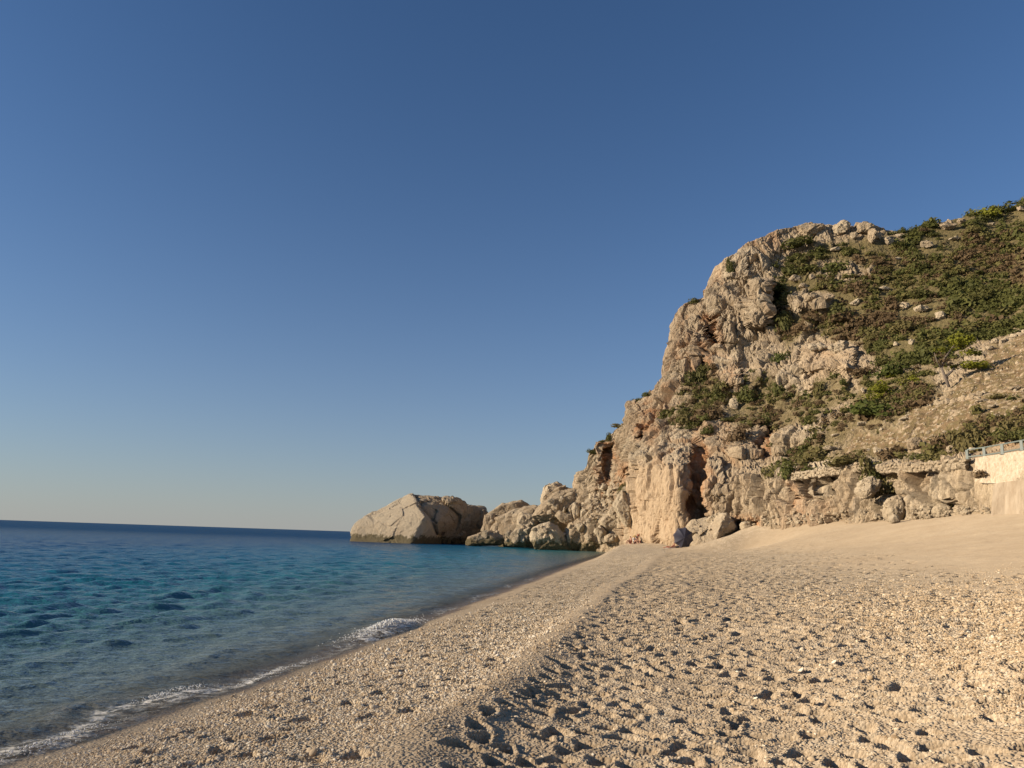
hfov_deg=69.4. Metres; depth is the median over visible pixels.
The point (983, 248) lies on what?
shrub
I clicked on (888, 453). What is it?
dry scrub
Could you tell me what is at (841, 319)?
shrub
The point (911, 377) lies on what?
shrub
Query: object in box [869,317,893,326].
shrub
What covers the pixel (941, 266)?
shrub
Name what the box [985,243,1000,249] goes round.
shrub
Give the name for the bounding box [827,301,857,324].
shrub
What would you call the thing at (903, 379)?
shrub
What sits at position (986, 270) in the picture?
shrub
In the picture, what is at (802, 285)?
rock
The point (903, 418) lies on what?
rock
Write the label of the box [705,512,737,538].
boulder
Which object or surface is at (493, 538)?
boulder
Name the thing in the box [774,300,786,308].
shrub
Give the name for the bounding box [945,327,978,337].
shrub
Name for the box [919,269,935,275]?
shrub
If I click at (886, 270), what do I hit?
shrub
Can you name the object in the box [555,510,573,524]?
boulder
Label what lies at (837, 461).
shrub
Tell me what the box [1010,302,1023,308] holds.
shrub
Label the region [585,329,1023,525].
rubble
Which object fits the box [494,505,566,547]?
boulder
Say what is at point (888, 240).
rock
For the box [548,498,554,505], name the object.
block
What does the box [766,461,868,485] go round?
dry stone wall
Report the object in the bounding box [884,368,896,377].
shrub
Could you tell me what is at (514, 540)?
block
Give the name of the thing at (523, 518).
boulder
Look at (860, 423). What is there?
rock
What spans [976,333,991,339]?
shrub
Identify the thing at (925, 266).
shrub
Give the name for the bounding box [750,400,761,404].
shrub
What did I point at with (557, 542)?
boulder
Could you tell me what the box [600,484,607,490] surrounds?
boulder
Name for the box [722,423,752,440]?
shrub
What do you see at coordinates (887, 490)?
shrub
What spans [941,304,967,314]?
shrub
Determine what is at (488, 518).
boulder
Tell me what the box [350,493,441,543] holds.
sea boulder
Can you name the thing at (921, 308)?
rock
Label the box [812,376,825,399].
shrub
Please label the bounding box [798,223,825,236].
rock
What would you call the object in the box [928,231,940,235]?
shrub
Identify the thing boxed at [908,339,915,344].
rock
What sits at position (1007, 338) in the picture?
terrace wall
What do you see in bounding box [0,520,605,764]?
sea
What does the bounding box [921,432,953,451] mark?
shrub
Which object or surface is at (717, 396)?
shrub
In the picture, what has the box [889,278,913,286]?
shrub
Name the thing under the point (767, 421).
shrub
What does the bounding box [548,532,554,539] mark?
block
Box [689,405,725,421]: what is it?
shrub
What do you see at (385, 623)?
foam
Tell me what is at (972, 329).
shrub
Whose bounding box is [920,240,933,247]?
rock
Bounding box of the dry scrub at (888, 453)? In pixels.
[669,220,1023,470]
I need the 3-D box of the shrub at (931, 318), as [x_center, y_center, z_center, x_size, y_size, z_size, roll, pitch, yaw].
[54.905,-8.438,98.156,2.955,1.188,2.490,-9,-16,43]
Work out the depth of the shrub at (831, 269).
119.68 m
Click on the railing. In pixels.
(1021, 448)
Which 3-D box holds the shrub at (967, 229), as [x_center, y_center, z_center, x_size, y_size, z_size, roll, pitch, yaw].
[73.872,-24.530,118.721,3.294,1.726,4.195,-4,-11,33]
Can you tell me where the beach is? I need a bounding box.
[0,514,1023,767]
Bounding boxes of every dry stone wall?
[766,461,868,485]
[876,457,970,473]
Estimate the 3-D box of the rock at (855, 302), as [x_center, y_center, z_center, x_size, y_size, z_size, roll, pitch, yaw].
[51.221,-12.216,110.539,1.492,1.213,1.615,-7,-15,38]
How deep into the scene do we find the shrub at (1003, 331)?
87.16 m
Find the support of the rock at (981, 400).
on the cliff
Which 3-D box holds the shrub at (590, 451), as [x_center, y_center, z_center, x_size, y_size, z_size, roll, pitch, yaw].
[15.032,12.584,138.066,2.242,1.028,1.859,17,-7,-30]
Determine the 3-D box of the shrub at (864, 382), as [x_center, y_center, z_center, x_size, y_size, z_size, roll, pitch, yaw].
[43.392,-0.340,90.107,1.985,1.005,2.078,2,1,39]
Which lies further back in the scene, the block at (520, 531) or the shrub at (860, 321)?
the block at (520, 531)
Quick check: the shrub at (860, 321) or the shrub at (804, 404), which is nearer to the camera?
the shrub at (804, 404)
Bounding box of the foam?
[0,613,433,762]
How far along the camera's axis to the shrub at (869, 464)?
67.94 m
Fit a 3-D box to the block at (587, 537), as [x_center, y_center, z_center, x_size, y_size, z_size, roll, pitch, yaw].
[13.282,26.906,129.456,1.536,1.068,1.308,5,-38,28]
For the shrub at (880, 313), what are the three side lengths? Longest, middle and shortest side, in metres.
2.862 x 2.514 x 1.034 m
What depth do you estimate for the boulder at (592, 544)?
129.82 m
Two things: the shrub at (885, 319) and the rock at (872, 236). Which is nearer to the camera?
the shrub at (885, 319)
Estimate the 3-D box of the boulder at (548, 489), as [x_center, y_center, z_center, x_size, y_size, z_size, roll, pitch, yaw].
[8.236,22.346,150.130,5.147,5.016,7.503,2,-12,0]
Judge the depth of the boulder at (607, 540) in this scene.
119.02 m
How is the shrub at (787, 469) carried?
on the cliff
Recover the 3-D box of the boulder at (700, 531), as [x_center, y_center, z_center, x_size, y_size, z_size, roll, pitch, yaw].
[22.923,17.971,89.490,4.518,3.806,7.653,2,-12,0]
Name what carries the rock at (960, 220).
on the cliff
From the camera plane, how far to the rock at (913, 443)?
68.13 m
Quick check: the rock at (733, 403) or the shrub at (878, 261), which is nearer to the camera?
the rock at (733, 403)
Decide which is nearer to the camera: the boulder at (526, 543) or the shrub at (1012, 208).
the shrub at (1012, 208)
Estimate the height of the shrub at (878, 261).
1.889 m
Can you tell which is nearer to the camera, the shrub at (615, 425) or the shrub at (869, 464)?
the shrub at (869, 464)
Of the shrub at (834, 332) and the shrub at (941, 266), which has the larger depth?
the shrub at (941, 266)
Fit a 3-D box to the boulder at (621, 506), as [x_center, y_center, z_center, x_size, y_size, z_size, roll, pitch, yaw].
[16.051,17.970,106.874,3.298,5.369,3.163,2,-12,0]
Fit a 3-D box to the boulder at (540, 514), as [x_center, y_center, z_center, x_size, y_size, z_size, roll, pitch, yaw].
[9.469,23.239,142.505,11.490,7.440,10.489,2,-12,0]
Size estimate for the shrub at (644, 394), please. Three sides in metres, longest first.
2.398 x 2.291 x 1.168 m
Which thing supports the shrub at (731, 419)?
on the cliff
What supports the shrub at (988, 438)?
on the cliff
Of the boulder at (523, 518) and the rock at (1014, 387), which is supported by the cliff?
the rock at (1014, 387)
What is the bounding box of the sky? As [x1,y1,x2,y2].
[0,0,1023,530]
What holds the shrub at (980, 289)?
on the cliff
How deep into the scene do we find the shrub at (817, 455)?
81.30 m
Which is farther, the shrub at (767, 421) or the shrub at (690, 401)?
the shrub at (690, 401)
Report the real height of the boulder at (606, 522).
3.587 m
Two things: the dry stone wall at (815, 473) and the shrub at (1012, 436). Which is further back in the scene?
the dry stone wall at (815, 473)
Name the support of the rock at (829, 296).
on the cliff
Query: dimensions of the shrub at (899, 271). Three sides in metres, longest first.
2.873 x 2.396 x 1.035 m
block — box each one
[481,531,488,538]
[511,537,518,543]
[517,529,522,535]
[523,527,530,533]
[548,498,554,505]
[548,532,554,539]
[551,504,558,508]
[558,496,563,502]
[575,523,584,531]
[584,533,591,540]
[594,527,602,537]
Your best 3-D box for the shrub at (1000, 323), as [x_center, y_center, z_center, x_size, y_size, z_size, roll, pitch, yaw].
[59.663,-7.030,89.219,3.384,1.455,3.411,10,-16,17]
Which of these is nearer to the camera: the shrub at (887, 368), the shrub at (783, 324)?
the shrub at (887, 368)
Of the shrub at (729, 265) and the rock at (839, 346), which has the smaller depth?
the rock at (839, 346)
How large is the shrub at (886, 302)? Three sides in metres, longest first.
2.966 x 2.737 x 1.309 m
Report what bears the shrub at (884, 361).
on the cliff
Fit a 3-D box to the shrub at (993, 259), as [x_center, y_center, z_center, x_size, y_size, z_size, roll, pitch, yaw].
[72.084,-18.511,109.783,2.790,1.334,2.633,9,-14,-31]
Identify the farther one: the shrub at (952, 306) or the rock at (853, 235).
the rock at (853, 235)
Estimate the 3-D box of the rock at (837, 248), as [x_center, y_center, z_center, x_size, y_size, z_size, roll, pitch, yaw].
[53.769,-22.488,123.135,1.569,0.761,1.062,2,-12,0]
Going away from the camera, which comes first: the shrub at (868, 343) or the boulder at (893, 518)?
the boulder at (893, 518)
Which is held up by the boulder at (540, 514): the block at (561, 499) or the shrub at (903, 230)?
the block at (561, 499)
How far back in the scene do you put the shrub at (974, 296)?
98.22 m
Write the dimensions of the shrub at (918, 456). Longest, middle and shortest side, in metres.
1.887 x 1.529 x 0.894 m
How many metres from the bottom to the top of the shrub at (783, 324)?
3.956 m
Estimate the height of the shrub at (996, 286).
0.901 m
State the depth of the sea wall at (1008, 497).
49.71 m
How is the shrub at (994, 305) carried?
on the cliff
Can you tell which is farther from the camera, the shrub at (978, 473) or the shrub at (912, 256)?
the shrub at (912, 256)
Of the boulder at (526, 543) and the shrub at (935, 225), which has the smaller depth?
the shrub at (935, 225)
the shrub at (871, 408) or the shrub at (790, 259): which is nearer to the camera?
the shrub at (871, 408)
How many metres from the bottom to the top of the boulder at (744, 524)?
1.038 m
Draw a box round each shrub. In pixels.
[587,448,595,453]
[606,432,611,441]
[611,423,621,427]
[617,482,625,492]
[641,392,650,396]
[672,409,691,424]
[684,364,707,385]
[687,297,699,303]
[687,398,696,403]
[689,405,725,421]
[690,400,710,412]
[700,424,713,434]
[708,391,730,404]
[712,381,723,392]
[720,417,737,421]
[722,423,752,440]
[725,258,735,272]
[736,385,764,401]
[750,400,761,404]
[760,413,773,429]
[761,465,780,478]
[769,351,790,362]
[769,377,787,394]
[773,313,791,331]
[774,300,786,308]
[777,460,801,479]
[779,234,816,249]
[784,256,793,264]
[786,465,804,476]
[791,439,836,467]
[801,398,814,406]
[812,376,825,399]
[814,259,849,272]
[823,453,858,468]
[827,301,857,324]
[828,309,856,323]
[829,329,842,334]
[838,331,851,336]
[845,395,896,416]
[850,364,876,375]
[857,319,872,324]
[857,455,874,472]
[858,468,883,480]
[860,377,874,384]
[862,340,873,348]
[864,333,881,339]
[868,256,885,265]
[868,361,909,378]
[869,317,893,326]
[871,357,891,365]
[874,309,889,314]
[875,296,895,303]
[877,475,895,495]
[880,267,891,273]
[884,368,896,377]
[887,319,917,331]
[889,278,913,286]
[893,227,907,234]
[893,267,909,273]
[895,361,910,366]
[895,376,914,385]
[898,374,919,384]
[900,252,926,262]
[900,399,914,406]
[906,286,934,298]
[909,452,931,459]
[910,260,929,270]
[912,316,936,321]
[918,227,931,232]
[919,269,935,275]
[920,449,951,461]
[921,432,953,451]
[926,222,937,227]
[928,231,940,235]
[933,263,952,272]
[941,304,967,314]
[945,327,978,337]
[945,424,992,454]
[953,324,983,333]
[958,205,1000,218]
[960,287,994,301]
[961,225,983,234]
[967,238,982,244]
[970,258,991,263]
[973,470,988,477]
[975,266,993,274]
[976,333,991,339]
[977,245,990,251]
[977,284,991,292]
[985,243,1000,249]
[986,256,1007,262]
[986,392,1008,398]
[986,434,1001,441]
[987,279,1005,285]
[988,302,1001,307]
[990,319,1012,329]
[991,284,1005,288]
[991,428,1023,442]
[995,414,1023,432]
[998,327,1010,334]
[999,200,1023,211]
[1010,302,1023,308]
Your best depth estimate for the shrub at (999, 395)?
68.09 m
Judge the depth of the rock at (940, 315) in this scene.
96.94 m
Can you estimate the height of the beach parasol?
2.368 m
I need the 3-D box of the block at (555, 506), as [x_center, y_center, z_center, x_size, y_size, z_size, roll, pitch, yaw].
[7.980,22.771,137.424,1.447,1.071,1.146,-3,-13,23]
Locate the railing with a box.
[965,439,1023,458]
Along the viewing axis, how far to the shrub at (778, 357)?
108.14 m
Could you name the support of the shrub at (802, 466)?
on the cliff
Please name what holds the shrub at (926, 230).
on the cliff
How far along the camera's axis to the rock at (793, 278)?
121.02 m
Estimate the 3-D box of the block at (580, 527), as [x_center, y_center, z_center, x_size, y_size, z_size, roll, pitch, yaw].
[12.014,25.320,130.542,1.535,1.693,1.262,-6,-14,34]
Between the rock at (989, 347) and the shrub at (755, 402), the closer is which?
the rock at (989, 347)
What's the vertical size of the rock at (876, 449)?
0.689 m
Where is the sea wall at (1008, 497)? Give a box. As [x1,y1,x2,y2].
[991,480,1023,514]
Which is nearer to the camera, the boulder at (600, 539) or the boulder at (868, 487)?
the boulder at (868, 487)
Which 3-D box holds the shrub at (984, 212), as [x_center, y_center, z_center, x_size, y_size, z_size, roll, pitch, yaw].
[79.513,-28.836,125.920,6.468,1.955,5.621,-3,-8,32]
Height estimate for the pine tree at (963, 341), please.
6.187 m
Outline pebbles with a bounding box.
[24,562,1023,767]
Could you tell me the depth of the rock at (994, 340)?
84.44 m
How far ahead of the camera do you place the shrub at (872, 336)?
99.34 m
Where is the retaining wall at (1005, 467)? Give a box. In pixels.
[975,451,1023,483]
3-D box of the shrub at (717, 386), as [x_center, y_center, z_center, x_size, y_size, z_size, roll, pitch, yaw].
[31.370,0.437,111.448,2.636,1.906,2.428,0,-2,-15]
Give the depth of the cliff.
100.12 m
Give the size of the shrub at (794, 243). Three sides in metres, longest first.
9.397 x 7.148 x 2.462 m
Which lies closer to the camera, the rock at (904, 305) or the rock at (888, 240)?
the rock at (904, 305)
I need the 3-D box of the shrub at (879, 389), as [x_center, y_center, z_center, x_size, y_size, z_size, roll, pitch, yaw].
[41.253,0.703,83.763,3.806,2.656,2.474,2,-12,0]
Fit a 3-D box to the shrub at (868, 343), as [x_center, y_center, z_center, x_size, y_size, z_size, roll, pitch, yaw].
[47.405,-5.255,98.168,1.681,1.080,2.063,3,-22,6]
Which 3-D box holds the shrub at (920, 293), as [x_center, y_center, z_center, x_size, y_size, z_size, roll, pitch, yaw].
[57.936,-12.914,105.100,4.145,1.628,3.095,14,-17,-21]
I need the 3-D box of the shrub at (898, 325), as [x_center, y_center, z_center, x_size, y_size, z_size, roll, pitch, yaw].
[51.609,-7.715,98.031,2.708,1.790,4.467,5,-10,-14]
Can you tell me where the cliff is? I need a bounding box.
[572,202,1023,551]
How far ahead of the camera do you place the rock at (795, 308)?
114.96 m
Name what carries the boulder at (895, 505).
on the beach
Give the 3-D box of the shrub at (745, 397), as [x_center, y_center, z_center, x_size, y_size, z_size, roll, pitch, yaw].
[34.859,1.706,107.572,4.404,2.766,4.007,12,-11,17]
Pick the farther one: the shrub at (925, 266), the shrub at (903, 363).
the shrub at (925, 266)
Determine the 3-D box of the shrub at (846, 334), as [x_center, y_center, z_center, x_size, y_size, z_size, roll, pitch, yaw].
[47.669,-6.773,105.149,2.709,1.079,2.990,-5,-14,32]
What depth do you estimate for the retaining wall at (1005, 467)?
51.33 m
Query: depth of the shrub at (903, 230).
123.21 m
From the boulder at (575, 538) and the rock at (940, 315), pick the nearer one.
the rock at (940, 315)
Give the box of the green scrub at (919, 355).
[657,196,1023,470]
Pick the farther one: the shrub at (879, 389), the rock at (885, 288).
the rock at (885, 288)
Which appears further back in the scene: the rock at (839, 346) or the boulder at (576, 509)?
the boulder at (576, 509)
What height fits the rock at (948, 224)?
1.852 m
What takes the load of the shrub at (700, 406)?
on the cliff
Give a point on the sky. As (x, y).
(322, 265)
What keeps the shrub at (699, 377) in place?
on the cliff
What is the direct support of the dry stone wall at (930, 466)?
on the cliff
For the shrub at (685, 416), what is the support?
on the cliff
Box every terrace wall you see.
[927,390,989,405]
[998,329,1023,345]
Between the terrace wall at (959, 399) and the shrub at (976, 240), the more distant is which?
the shrub at (976, 240)
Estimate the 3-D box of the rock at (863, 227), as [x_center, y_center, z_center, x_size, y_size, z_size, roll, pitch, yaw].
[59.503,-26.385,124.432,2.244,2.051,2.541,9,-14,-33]
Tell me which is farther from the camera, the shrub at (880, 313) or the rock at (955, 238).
the rock at (955, 238)
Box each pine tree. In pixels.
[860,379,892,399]
[930,331,994,386]
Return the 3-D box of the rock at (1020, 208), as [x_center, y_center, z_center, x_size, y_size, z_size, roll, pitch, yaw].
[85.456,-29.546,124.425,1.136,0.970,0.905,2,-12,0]
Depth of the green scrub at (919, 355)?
101.59 m
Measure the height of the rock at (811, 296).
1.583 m
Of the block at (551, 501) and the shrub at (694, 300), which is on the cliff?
the shrub at (694, 300)
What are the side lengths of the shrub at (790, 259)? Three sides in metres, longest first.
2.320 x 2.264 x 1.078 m
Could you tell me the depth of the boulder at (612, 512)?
111.11 m
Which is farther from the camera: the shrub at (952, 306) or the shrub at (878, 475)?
the shrub at (952, 306)
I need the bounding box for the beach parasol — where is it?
[673,527,692,547]
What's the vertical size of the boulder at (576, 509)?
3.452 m
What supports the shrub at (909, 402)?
on the cliff
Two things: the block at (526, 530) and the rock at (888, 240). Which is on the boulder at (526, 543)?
the block at (526, 530)
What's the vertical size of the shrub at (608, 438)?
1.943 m
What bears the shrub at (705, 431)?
on the cliff
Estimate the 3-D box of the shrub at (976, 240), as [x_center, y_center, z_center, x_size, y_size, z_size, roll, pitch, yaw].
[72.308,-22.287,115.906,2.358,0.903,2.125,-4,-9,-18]
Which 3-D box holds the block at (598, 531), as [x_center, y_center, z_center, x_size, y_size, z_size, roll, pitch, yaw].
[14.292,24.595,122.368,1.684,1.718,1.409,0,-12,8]
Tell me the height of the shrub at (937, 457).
1.479 m
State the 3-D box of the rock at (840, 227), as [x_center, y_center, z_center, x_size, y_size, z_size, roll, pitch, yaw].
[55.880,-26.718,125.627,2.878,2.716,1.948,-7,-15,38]
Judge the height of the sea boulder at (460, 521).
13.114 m
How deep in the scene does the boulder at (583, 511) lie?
133.14 m
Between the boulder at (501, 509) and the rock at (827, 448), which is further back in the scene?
the boulder at (501, 509)
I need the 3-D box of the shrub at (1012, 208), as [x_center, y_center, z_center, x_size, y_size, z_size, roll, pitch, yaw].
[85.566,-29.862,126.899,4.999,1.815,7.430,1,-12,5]
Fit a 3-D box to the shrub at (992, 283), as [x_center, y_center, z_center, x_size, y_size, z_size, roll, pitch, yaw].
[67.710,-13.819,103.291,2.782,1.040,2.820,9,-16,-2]
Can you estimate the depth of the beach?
8.60 m
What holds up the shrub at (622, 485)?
on the cliff
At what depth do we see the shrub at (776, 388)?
103.28 m
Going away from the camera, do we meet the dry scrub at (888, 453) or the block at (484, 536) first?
the dry scrub at (888, 453)
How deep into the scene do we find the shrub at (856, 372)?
92.67 m
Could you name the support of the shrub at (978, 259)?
on the cliff
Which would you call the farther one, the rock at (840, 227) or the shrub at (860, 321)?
the rock at (840, 227)
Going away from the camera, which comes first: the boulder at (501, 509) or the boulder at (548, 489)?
the boulder at (548, 489)
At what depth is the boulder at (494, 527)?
152.90 m
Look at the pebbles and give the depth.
7.88 m
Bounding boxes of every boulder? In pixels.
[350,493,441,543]
[415,495,487,543]
[465,530,504,545]
[483,513,495,530]
[487,500,529,516]
[490,523,498,531]
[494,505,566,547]
[503,523,534,547]
[516,512,537,526]
[529,521,568,549]
[531,485,577,522]
[540,481,562,502]
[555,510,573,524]
[565,517,584,550]
[571,502,580,519]
[578,510,602,551]
[580,508,586,516]
[597,525,605,543]
[598,514,616,531]
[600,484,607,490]
[603,534,618,543]
[608,507,616,518]
[612,490,631,526]
[686,517,723,546]
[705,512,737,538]
[739,521,752,529]
[854,476,881,498]
[882,495,905,521]
[889,514,900,523]
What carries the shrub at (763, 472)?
on the cliff
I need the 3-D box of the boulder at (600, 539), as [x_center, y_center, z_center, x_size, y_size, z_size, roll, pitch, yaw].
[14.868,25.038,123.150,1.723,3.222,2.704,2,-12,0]
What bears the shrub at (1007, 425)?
on the cliff
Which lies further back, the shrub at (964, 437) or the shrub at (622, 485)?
the shrub at (622, 485)
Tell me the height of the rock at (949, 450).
0.922 m
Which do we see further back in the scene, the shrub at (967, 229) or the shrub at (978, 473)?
the shrub at (967, 229)
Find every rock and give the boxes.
[729,398,737,408]
[788,275,800,281]
[792,299,800,312]
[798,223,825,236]
[799,283,807,287]
[802,292,819,301]
[808,342,827,351]
[822,445,838,450]
[823,293,834,299]
[828,340,848,352]
[830,246,839,250]
[832,220,850,234]
[849,298,859,305]
[850,232,856,238]
[856,221,875,233]
[857,421,866,425]
[867,228,878,243]
[873,447,880,453]
[879,286,889,289]
[883,236,893,244]
[899,417,908,420]
[900,302,909,308]
[907,437,923,449]
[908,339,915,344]
[913,305,928,311]
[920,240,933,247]
[935,311,945,319]
[939,219,956,229]
[946,445,957,454]
[948,236,960,240]
[957,218,965,223]
[975,399,987,402]
[984,346,994,349]
[991,338,998,342]
[1008,386,1020,389]
[1017,206,1023,210]
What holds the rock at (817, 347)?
on the cliff

